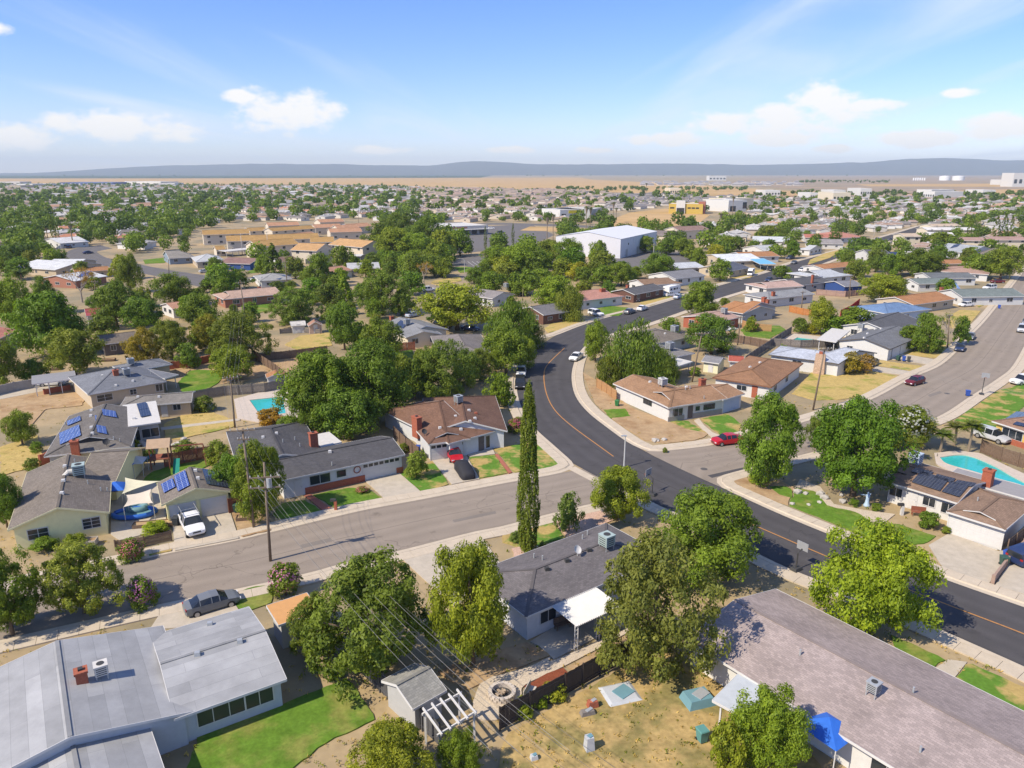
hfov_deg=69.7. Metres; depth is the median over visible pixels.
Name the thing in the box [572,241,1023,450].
pavement
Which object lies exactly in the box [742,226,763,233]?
tract house
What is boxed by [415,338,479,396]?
tree
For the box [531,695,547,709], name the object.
shrub
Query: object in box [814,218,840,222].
tract house
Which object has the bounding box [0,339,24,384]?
tree
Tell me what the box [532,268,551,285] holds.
tree
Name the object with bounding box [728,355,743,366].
red roof yard shed
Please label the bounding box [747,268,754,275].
panel van
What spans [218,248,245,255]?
apartment carport
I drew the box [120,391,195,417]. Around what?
taupe cottage
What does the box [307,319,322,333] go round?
barn shed
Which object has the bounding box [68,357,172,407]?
slate hip house
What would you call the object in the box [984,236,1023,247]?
flats
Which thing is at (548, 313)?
dark brick ranch
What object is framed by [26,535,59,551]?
shrub
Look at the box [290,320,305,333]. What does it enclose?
pale arched shed
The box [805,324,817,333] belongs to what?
tree
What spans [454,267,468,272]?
lawn
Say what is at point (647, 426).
yard
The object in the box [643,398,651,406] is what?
window
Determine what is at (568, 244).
tree
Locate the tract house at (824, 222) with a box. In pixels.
[807,220,831,225]
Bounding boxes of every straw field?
[0,177,814,195]
[522,226,584,231]
[613,209,708,226]
[856,184,999,186]
[996,189,1023,194]
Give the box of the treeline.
[0,174,1023,261]
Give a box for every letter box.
[330,498,337,509]
[897,503,904,515]
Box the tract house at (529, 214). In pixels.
[526,211,534,216]
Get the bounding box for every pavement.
[0,497,1023,682]
[3,345,573,589]
[541,226,917,337]
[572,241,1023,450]
[717,347,1023,606]
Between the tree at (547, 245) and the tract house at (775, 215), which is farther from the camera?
the tract house at (775, 215)
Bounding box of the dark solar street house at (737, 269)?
[699,261,749,277]
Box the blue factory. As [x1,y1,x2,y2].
[60,182,126,184]
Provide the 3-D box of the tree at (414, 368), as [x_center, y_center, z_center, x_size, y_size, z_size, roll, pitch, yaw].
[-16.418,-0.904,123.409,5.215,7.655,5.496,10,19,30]
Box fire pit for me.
[488,681,515,703]
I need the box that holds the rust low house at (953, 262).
[940,259,967,267]
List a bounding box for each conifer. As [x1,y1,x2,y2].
[261,243,283,273]
[337,270,353,306]
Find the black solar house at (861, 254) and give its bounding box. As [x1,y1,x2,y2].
[854,249,896,263]
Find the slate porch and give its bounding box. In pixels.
[149,369,178,390]
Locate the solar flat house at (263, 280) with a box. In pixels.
[254,273,292,287]
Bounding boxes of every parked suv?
[37,380,68,386]
[423,286,434,291]
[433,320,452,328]
[515,364,525,377]
[515,374,525,388]
[588,308,603,316]
[766,265,773,270]
[973,423,1011,443]
[982,284,996,287]
[1006,542,1023,566]
[1009,373,1023,385]
[1016,323,1023,331]
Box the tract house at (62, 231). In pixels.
[44,229,79,236]
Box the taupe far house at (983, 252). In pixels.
[980,248,1003,254]
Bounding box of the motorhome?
[663,284,679,293]
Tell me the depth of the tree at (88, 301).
206.73 m
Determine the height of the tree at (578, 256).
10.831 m
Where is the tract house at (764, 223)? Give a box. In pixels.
[758,222,777,227]
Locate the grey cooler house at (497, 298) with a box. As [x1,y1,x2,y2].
[472,283,514,306]
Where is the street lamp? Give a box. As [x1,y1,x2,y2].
[621,435,626,466]
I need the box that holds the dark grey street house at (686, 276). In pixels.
[648,269,705,285]
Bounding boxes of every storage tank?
[939,176,950,179]
[952,176,964,179]
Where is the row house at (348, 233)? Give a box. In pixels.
[327,228,362,239]
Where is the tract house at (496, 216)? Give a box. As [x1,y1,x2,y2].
[488,213,510,218]
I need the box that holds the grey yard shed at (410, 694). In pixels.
[381,663,446,729]
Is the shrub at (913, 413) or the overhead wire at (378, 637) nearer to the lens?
the overhead wire at (378, 637)
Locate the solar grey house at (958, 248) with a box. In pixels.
[945,243,990,257]
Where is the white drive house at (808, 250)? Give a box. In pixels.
[799,245,821,255]
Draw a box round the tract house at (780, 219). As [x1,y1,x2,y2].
[773,218,797,222]
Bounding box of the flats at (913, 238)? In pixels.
[892,233,921,245]
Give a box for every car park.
[453,256,552,269]
[463,224,553,249]
[605,250,692,271]
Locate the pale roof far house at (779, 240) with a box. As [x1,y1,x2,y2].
[752,236,790,246]
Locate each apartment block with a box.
[201,229,249,244]
[213,246,225,255]
[225,233,318,252]
[245,227,265,234]
[245,238,297,256]
[263,225,315,233]
[291,243,333,262]
[310,236,333,245]
[328,238,377,254]
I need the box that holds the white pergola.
[422,688,476,764]
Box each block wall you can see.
[0,379,33,393]
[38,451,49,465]
[43,384,70,394]
[169,355,210,369]
[305,253,376,263]
[991,539,1023,583]
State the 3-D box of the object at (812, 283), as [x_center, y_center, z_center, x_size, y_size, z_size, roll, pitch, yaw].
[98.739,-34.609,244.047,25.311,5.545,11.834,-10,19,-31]
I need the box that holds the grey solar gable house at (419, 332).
[389,315,448,347]
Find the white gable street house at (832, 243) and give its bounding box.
[804,239,843,248]
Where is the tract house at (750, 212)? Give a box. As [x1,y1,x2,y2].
[746,210,761,214]
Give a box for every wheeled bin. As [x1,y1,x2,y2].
[171,515,178,524]
[232,502,238,512]
[695,724,709,743]
[998,554,1010,565]
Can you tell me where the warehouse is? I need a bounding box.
[556,225,656,257]
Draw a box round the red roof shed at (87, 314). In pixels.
[84,308,95,323]
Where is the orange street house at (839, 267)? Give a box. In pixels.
[802,261,863,272]
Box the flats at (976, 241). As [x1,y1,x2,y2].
[955,237,990,246]
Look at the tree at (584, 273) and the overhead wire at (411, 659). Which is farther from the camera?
the tree at (584, 273)
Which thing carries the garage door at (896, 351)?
in the grey gable house at (887, 343)
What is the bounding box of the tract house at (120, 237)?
[105,234,125,242]
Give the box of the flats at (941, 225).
[920,223,960,226]
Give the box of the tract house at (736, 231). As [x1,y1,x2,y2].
[729,229,750,237]
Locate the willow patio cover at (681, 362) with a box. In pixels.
[668,358,692,376]
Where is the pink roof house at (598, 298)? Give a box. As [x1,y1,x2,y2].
[580,288,624,309]
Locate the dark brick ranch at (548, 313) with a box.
[521,303,569,324]
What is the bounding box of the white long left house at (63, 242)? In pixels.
[45,236,88,248]
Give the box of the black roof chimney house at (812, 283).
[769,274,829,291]
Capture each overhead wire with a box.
[251,478,488,748]
[252,488,537,767]
[259,477,514,748]
[259,486,563,767]
[273,478,540,748]
[273,487,587,766]
[279,484,614,767]
[281,477,570,751]
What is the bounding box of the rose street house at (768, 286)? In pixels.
[745,280,803,292]
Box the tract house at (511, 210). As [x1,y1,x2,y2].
[504,207,519,212]
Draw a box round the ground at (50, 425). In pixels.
[0,175,1023,767]
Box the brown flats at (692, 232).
[664,225,708,238]
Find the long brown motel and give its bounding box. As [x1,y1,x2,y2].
[654,230,681,241]
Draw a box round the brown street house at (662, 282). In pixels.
[628,277,682,290]
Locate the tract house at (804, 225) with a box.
[800,223,829,231]
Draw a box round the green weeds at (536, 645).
[0,347,1003,767]
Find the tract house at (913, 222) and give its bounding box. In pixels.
[888,218,917,224]
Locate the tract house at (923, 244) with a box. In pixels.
[910,241,932,251]
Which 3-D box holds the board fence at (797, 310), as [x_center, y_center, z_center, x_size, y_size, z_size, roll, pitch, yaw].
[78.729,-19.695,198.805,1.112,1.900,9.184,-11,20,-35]
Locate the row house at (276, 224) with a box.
[265,222,299,227]
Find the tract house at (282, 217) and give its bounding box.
[270,214,288,219]
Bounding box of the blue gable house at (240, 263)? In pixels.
[220,257,257,269]
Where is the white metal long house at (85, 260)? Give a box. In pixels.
[53,259,96,262]
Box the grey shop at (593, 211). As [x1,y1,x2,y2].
[558,207,601,218]
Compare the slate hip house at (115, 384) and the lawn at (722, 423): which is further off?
the slate hip house at (115, 384)
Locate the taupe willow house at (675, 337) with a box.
[614,325,692,348]
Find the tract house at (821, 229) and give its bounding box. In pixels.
[802,225,829,232]
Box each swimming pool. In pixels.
[234,388,298,422]
[783,333,819,345]
[934,451,1023,485]
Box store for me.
[435,222,489,234]
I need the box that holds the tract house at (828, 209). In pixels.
[819,207,831,211]
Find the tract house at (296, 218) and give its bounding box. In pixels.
[286,215,309,220]
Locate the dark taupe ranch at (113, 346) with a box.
[98,331,139,355]
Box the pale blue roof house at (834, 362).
[768,346,876,375]
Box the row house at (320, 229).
[311,223,339,234]
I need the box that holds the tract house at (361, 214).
[349,211,367,216]
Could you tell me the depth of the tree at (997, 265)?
261.54 m
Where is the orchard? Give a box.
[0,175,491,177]
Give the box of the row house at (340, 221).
[313,218,344,224]
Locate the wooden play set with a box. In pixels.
[143,438,207,474]
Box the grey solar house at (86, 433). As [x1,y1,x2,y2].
[44,403,137,461]
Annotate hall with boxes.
[0,181,31,183]
[9,185,36,187]
[16,183,58,185]
[125,181,178,184]
[159,183,183,184]
[706,199,746,211]
[709,197,753,208]
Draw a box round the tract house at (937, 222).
[928,220,955,223]
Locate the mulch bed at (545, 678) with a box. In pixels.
[525,668,566,687]
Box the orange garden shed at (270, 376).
[265,369,285,386]
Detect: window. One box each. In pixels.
[26,526,49,540]
[81,516,101,529]
[96,393,112,402]
[110,345,116,350]
[129,389,136,394]
[135,429,140,440]
[141,427,159,438]
[155,383,162,391]
[172,404,180,410]
[196,697,245,728]
[245,687,274,710]
[309,472,330,485]
[336,469,346,477]
[412,338,418,343]
[485,435,489,448]
[540,608,556,624]
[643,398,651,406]
[669,407,682,416]
[703,403,714,409]
[736,384,746,390]
[869,757,887,767]
[888,486,902,498]
[922,495,936,508]
[940,501,953,514]
[1002,426,1023,441]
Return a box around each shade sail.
[122,478,157,508]
[123,489,155,525]
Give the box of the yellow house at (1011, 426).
[992,411,1023,448]
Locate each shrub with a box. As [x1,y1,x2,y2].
[21,457,41,470]
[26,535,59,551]
[29,441,43,452]
[62,532,86,545]
[115,537,146,564]
[125,574,160,613]
[140,519,169,536]
[142,449,156,460]
[172,439,197,452]
[193,395,216,412]
[203,438,232,467]
[256,407,283,426]
[266,561,303,598]
[276,415,297,424]
[354,486,369,493]
[399,442,408,452]
[507,416,520,433]
[509,530,518,543]
[516,695,536,719]
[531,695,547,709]
[543,681,568,703]
[689,366,701,376]
[715,345,729,352]
[748,475,763,483]
[817,309,847,334]
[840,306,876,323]
[848,497,858,507]
[871,503,882,511]
[886,416,914,448]
[889,404,937,443]
[917,510,940,528]
[929,341,944,351]
[941,526,951,533]
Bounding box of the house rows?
[0,180,1023,209]
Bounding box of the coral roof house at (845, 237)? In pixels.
[817,232,860,242]
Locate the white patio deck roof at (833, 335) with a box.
[817,328,849,349]
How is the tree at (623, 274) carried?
on the ground at (50, 425)
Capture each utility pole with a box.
[222,375,237,427]
[229,427,255,527]
[238,280,244,315]
[249,462,280,561]
[691,332,708,381]
[737,316,744,344]
[812,347,831,409]
[947,314,952,347]
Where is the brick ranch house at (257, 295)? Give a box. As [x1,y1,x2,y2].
[213,286,280,307]
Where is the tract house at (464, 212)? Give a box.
[456,210,473,213]
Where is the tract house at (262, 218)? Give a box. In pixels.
[242,215,269,220]
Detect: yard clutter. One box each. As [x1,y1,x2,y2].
[530,752,538,761]
[579,706,595,717]
[583,733,594,752]
[586,697,598,708]
[598,681,641,706]
[679,686,716,711]
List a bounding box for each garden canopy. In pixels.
[111,481,131,501]
[134,456,148,474]
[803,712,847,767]
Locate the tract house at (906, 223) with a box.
[874,219,909,226]
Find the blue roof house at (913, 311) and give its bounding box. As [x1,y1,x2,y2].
[850,302,931,318]
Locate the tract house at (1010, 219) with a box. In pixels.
[1000,217,1017,223]
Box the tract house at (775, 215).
[768,212,785,217]
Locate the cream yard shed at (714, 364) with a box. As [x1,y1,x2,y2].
[701,355,726,373]
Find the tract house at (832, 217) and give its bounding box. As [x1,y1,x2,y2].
[819,216,849,220]
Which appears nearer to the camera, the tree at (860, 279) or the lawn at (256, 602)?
the lawn at (256, 602)
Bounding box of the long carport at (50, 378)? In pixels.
[32,371,74,395]
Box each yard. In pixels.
[0,385,83,428]
[0,435,41,474]
[164,409,233,439]
[175,362,271,383]
[232,511,270,536]
[268,352,307,372]
[438,642,549,689]
[499,649,821,767]
[568,635,626,669]
[583,372,707,443]
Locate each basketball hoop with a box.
[644,467,657,496]
[790,540,808,571]
[979,373,989,394]
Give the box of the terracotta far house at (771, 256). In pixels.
[729,251,778,261]
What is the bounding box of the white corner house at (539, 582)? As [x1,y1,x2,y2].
[495,523,646,639]
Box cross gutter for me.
[570,467,627,496]
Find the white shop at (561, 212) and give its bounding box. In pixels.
[542,208,582,216]
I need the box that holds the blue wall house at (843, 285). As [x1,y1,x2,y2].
[825,280,863,293]
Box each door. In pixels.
[160,405,167,416]
[169,501,195,518]
[200,495,227,516]
[294,478,302,495]
[296,324,300,332]
[363,457,399,479]
[422,700,434,718]
[431,441,463,459]
[478,436,483,450]
[687,405,692,418]
[708,363,712,372]
[723,396,739,411]
[751,386,757,397]
[891,346,900,357]
[907,491,918,507]
[948,514,1003,549]
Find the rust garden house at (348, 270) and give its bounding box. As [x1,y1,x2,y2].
[315,265,352,276]
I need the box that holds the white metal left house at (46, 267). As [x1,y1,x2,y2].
[24,259,100,275]
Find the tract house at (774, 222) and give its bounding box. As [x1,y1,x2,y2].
[767,220,783,223]
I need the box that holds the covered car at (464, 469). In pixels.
[454,459,475,479]
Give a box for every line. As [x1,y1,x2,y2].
[543,348,612,455]
[759,527,1023,633]
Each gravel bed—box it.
[512,545,538,556]
[557,510,618,536]
[734,477,794,504]
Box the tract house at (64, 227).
[56,225,82,229]
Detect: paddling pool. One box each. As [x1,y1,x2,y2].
[111,506,157,519]
[125,503,148,512]
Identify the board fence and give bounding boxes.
[113,530,172,550]
[163,446,215,466]
[193,378,286,399]
[227,496,243,512]
[251,351,284,371]
[259,346,327,359]
[279,328,319,333]
[356,652,440,743]
[393,425,418,452]
[399,341,414,350]
[499,641,629,730]
[596,378,616,399]
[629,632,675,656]
[734,335,769,348]
[742,320,771,330]
[745,341,768,357]
[768,327,791,347]
[770,338,836,347]
[789,305,811,315]
[816,289,864,296]
[840,299,859,316]
[980,439,1023,467]
[1007,529,1023,546]
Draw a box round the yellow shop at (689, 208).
[669,200,705,213]
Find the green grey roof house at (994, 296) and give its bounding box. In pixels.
[905,277,1023,304]
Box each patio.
[111,483,166,539]
[530,613,622,659]
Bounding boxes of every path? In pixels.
[161,418,239,430]
[304,494,329,509]
[467,448,494,456]
[472,628,628,720]
[494,454,511,473]
[694,418,718,437]
[795,479,894,522]
[936,659,966,676]
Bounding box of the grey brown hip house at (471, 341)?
[430,334,493,371]
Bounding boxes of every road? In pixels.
[64,245,111,258]
[475,223,593,227]
[517,226,1023,665]
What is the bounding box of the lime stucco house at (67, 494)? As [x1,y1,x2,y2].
[7,447,145,549]
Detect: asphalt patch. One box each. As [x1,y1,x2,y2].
[300,538,331,547]
[453,511,495,521]
[708,468,742,477]
[928,391,941,396]
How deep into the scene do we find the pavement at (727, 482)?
87.02 m
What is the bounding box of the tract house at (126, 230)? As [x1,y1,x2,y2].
[110,228,139,233]
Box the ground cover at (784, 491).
[770,486,791,497]
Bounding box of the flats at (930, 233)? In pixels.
[924,232,954,242]
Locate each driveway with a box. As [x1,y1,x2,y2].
[0,380,72,398]
[151,605,237,628]
[173,512,238,550]
[365,473,419,496]
[404,539,498,605]
[432,455,478,484]
[868,366,918,375]
[891,353,933,363]
[929,533,1002,582]
[995,562,1023,593]
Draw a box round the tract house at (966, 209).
[955,207,970,211]
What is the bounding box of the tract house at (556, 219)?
[551,215,568,221]
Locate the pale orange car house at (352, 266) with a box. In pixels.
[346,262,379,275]
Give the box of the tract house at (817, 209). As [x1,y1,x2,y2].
[803,207,822,211]
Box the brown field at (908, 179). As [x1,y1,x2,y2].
[730,175,1023,192]
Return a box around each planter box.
[80,536,98,546]
[98,358,115,361]
[132,519,174,528]
[236,514,250,521]
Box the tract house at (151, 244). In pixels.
[116,240,156,249]
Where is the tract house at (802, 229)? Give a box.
[792,227,816,234]
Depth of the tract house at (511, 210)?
707.36 m
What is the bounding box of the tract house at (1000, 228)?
[986,226,1013,231]
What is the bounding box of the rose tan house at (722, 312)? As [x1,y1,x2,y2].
[681,307,739,327]
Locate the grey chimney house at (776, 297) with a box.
[743,288,814,305]
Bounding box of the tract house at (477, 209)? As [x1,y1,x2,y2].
[472,208,482,211]
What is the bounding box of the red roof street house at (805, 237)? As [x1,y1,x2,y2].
[802,234,834,241]
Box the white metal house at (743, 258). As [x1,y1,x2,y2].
[706,253,761,266]
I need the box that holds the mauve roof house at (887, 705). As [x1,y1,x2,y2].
[688,589,1023,767]
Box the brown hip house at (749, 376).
[712,355,802,398]
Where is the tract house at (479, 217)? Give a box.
[467,214,485,220]
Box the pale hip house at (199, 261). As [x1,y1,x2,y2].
[191,254,223,267]
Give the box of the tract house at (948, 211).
[945,209,964,213]
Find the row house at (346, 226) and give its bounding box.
[331,224,358,227]
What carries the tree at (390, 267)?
on the ground at (50, 425)
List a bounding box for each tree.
[0,252,13,258]
[0,257,10,274]
[0,276,30,323]
[0,290,87,357]
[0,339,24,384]
[0,408,38,444]
[0,472,23,527]
[0,544,40,635]
[2,256,33,279]
[6,310,23,327]
[9,268,30,287]
[17,357,50,380]
[21,249,40,260]
[22,275,54,300]
[27,539,130,615]
[32,234,40,258]
[37,327,107,374]
[41,248,61,259]
[49,215,56,237]
[56,249,69,258]
[62,265,97,302]
[65,223,73,239]
[71,260,87,272]
[83,276,100,289]
[84,295,101,307]
[85,314,119,334]
[88,278,141,327]
[107,254,132,277]
[113,251,144,290]
[117,295,164,329]
[119,326,167,361]
[131,291,154,306]
[133,286,155,300]
[143,318,190,358]
[144,271,194,303]
[173,342,201,368]
[174,294,197,319]
[178,292,223,324]
[186,313,220,349]
[189,314,222,348]
[192,288,204,297]
[197,279,214,292]
[197,310,213,318]
[202,263,241,288]
[204,256,223,269]
[204,310,279,359]
[207,451,245,499]
[208,343,254,380]
[210,276,234,294]
[228,437,286,522]
[229,304,238,312]
[230,268,255,288]
[237,310,259,324]
[241,301,260,320]
[253,254,269,272]
[263,286,323,321]
[268,281,284,290]
[272,346,365,429]
[278,306,304,325]
[279,256,304,278]
[284,280,296,287]
[284,376,328,433]
[286,591,341,657]
[297,271,307,279]
[298,543,438,703]
[300,277,323,292]
[301,252,331,283]
[304,290,319,305]
[311,385,381,440]
[313,284,345,306]
[319,304,337,320]
[323,271,336,284]
[325,274,347,290]
[325,299,360,349]
[328,245,356,266]
[334,267,349,279]
[336,336,415,421]
[344,714,438,767]
[345,320,367,344]
[346,301,355,307]
[350,283,364,298]
[353,259,376,277]
[353,267,409,314]
[356,316,404,352]
[359,222,393,240]
[363,252,379,261]
[365,297,383,317]
[369,313,382,323]
[373,226,413,254]
[376,249,384,262]
[379,250,398,267]
[383,212,415,228]
[383,256,396,263]
[383,261,401,276]
[385,353,415,396]
[390,288,416,314]
[396,270,425,294]
[397,232,436,255]
[397,254,406,266]
[398,251,425,274]
[402,357,428,399]
[403,450,428,478]
[404,215,442,239]
[409,348,444,387]
[411,280,493,330]
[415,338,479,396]
[416,261,432,283]
[418,254,443,275]
[420,241,453,262]
[424,536,510,665]
[426,312,447,322]
[429,229,456,252]
[432,257,454,277]
[434,725,486,767]
[439,244,456,262]
[449,227,473,255]
[453,348,482,385]
[464,266,483,283]
[465,347,496,381]
[473,270,505,289]
[476,262,491,274]
[479,244,504,266]
[481,298,539,351]
[481,325,529,373]
[481,371,516,406]
[484,226,486,248]
[490,255,518,271]
[493,239,553,275]
[494,262,518,276]
[501,273,507,282]
[504,295,518,305]
[506,269,544,295]
[510,280,522,295]
[511,224,514,244]
[514,335,536,369]
[515,380,540,552]
[520,250,550,273]
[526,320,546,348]
[530,274,573,304]
[532,252,554,270]
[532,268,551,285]
[535,239,561,262]
[544,216,549,238]
[550,257,570,276]
[552,236,584,261]
[552,491,585,531]
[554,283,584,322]
[556,247,586,267]
[565,261,590,280]
[573,266,592,281]
[575,279,593,290]
[583,318,611,360]
[584,206,588,227]
[587,240,608,257]
[587,250,616,274]
[588,250,609,269]
[589,207,594,225]
[589,264,613,285]
[590,464,651,520]
[592,526,732,682]
[595,353,622,387]
[599,316,675,385]
[601,280,616,292]
[605,262,635,285]
[627,270,638,283]
[633,266,641,276]
[638,252,679,275]
[639,235,655,252]
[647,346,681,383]
[653,482,763,589]
[654,237,675,254]
[658,316,680,332]
[672,237,692,255]
[679,280,720,313]
[682,245,703,259]
[684,312,737,353]
[690,247,707,265]
[706,243,725,254]
[707,257,732,280]
[709,718,751,767]
[715,235,740,249]
[719,298,729,305]
[724,681,816,767]
[735,389,804,487]
[743,316,758,331]
[754,225,787,236]
[772,265,792,278]
[786,241,801,258]
[791,317,810,332]
[801,410,831,449]
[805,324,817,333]
[807,515,947,635]
[808,295,836,333]
[809,394,920,496]
[834,210,839,229]
[840,249,855,261]
[844,259,868,279]
[844,351,864,373]
[847,236,874,250]
[856,273,908,299]
[856,353,876,372]
[857,258,870,274]
[857,277,867,283]
[862,247,886,263]
[868,254,881,271]
[879,253,901,274]
[885,275,909,290]
[893,253,908,274]
[899,324,924,349]
[900,247,949,271]
[904,438,924,450]
[909,264,922,276]
[911,312,947,352]
[914,419,939,449]
[926,232,953,244]
[929,427,955,451]
[934,245,949,259]
[935,277,956,291]
[938,311,961,346]
[943,420,970,445]
[952,316,971,342]
[957,247,976,261]
[957,418,986,451]
[962,253,990,272]
[967,215,972,233]
[970,246,980,252]
[985,245,1023,278]
[991,215,1001,235]
[999,213,1008,235]
[1008,214,1014,235]
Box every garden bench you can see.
[523,679,536,694]
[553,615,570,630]
[911,506,926,514]
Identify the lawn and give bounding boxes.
[143,459,210,484]
[144,258,164,263]
[149,542,171,555]
[178,370,221,391]
[187,679,373,767]
[236,585,272,609]
[251,303,272,312]
[272,500,320,518]
[285,332,331,349]
[313,488,381,506]
[396,350,413,363]
[401,461,447,490]
[431,276,461,285]
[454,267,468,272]
[469,455,507,478]
[493,443,557,472]
[502,523,564,546]
[544,320,578,332]
[597,306,627,315]
[639,296,670,305]
[671,421,704,431]
[701,414,740,434]
[731,270,763,278]
[741,325,784,338]
[789,488,871,536]
[792,371,896,399]
[808,250,838,264]
[877,360,921,370]
[888,523,935,544]
[891,635,944,666]
[903,345,945,357]
[945,310,979,328]
[954,384,1023,426]
[956,664,1023,710]
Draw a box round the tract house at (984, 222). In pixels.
[981,219,1010,224]
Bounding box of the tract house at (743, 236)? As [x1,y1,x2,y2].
[719,231,747,241]
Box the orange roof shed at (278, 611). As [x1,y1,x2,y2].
[266,592,309,648]
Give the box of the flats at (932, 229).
[916,227,973,236]
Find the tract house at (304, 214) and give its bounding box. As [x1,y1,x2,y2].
[289,212,311,217]
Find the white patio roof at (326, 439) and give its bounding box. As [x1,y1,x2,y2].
[318,432,341,446]
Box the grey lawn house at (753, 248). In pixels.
[743,244,783,255]
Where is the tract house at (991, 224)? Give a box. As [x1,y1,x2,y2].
[985,222,1014,226]
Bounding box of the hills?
[0,158,1023,174]
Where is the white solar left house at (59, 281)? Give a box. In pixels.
[42,271,107,288]
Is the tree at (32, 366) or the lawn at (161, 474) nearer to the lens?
the lawn at (161, 474)
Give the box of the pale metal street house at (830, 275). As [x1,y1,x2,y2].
[786,269,852,280]
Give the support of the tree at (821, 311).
on the ground at (50, 425)
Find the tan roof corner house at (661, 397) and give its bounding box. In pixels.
[613,374,744,421]
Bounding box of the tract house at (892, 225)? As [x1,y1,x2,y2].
[874,221,902,228]
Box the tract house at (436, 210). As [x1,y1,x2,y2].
[429,208,446,212]
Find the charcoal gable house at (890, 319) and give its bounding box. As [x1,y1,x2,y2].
[841,312,920,336]
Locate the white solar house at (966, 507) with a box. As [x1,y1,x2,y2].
[887,450,1023,549]
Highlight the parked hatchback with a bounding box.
[904,374,925,385]
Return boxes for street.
[0,469,612,639]
[79,252,204,285]
[246,249,483,281]
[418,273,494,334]
[646,272,1023,486]
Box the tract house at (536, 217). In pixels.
[528,214,542,220]
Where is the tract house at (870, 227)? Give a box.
[862,224,887,231]
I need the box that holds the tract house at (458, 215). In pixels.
[449,213,467,217]
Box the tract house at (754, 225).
[746,223,760,226]
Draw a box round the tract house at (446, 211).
[436,209,453,213]
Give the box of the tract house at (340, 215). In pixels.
[325,212,348,217]
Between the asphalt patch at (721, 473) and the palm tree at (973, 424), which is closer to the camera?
the asphalt patch at (721, 473)
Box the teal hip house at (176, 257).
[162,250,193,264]
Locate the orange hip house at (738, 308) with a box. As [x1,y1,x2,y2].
[721,296,777,322]
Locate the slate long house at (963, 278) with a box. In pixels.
[914,272,977,284]
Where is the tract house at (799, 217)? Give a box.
[787,215,809,220]
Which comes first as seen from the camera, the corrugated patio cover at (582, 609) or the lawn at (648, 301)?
the corrugated patio cover at (582, 609)
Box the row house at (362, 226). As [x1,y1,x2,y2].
[343,223,371,232]
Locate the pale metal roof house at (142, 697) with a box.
[0,606,286,767]
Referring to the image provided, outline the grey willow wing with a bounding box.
[656,341,694,367]
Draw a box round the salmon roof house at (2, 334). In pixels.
[0,327,16,344]
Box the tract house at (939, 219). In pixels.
[931,218,961,222]
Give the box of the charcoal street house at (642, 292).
[611,283,664,302]
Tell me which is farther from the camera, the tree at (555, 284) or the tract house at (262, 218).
the tract house at (262, 218)
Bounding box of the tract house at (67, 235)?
[51,232,77,237]
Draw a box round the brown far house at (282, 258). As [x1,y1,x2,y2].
[273,256,294,266]
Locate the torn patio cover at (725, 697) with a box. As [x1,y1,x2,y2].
[712,674,758,724]
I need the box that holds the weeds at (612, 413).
[603,408,629,418]
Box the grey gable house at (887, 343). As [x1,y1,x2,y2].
[837,323,915,360]
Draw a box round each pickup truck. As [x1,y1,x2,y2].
[177,502,205,537]
[786,255,794,259]
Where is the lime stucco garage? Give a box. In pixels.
[157,467,230,521]
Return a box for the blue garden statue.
[861,492,870,506]
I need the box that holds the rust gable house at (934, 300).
[877,291,955,310]
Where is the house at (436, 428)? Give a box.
[383,394,507,460]
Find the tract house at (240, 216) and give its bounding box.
[227,214,244,219]
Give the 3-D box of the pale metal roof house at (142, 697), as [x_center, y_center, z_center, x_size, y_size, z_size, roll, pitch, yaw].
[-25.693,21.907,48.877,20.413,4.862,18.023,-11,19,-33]
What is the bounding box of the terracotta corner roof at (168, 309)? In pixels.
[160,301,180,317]
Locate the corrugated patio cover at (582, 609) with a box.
[552,587,619,650]
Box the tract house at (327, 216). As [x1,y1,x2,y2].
[315,214,334,219]
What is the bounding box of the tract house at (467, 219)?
[453,216,477,221]
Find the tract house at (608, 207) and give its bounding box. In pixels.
[605,205,621,210]
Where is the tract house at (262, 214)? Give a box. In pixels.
[245,212,266,216]
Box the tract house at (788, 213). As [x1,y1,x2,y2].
[777,211,793,216]
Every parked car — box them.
[182,589,240,617]
[405,311,419,317]
[447,447,463,461]
[461,324,479,331]
[569,352,583,360]
[623,308,635,314]
[636,305,647,310]
[663,292,676,296]
[673,293,683,298]
[710,432,741,446]
[954,343,965,351]
[958,301,974,306]
[967,332,975,339]
[989,279,1004,282]
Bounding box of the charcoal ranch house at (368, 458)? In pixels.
[226,422,404,498]
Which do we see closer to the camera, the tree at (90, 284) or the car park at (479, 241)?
the tree at (90, 284)
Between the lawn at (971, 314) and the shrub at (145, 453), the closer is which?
the shrub at (145, 453)
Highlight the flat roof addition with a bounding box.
[122,401,160,442]
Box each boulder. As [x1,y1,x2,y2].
[793,488,801,493]
[816,490,824,495]
[820,494,829,499]
[839,498,846,503]
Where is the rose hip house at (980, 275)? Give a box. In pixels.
[941,266,989,281]
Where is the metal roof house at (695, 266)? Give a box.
[673,262,703,271]
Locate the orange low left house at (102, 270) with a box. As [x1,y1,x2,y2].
[70,266,109,276]
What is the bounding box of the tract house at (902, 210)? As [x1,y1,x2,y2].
[892,208,916,213]

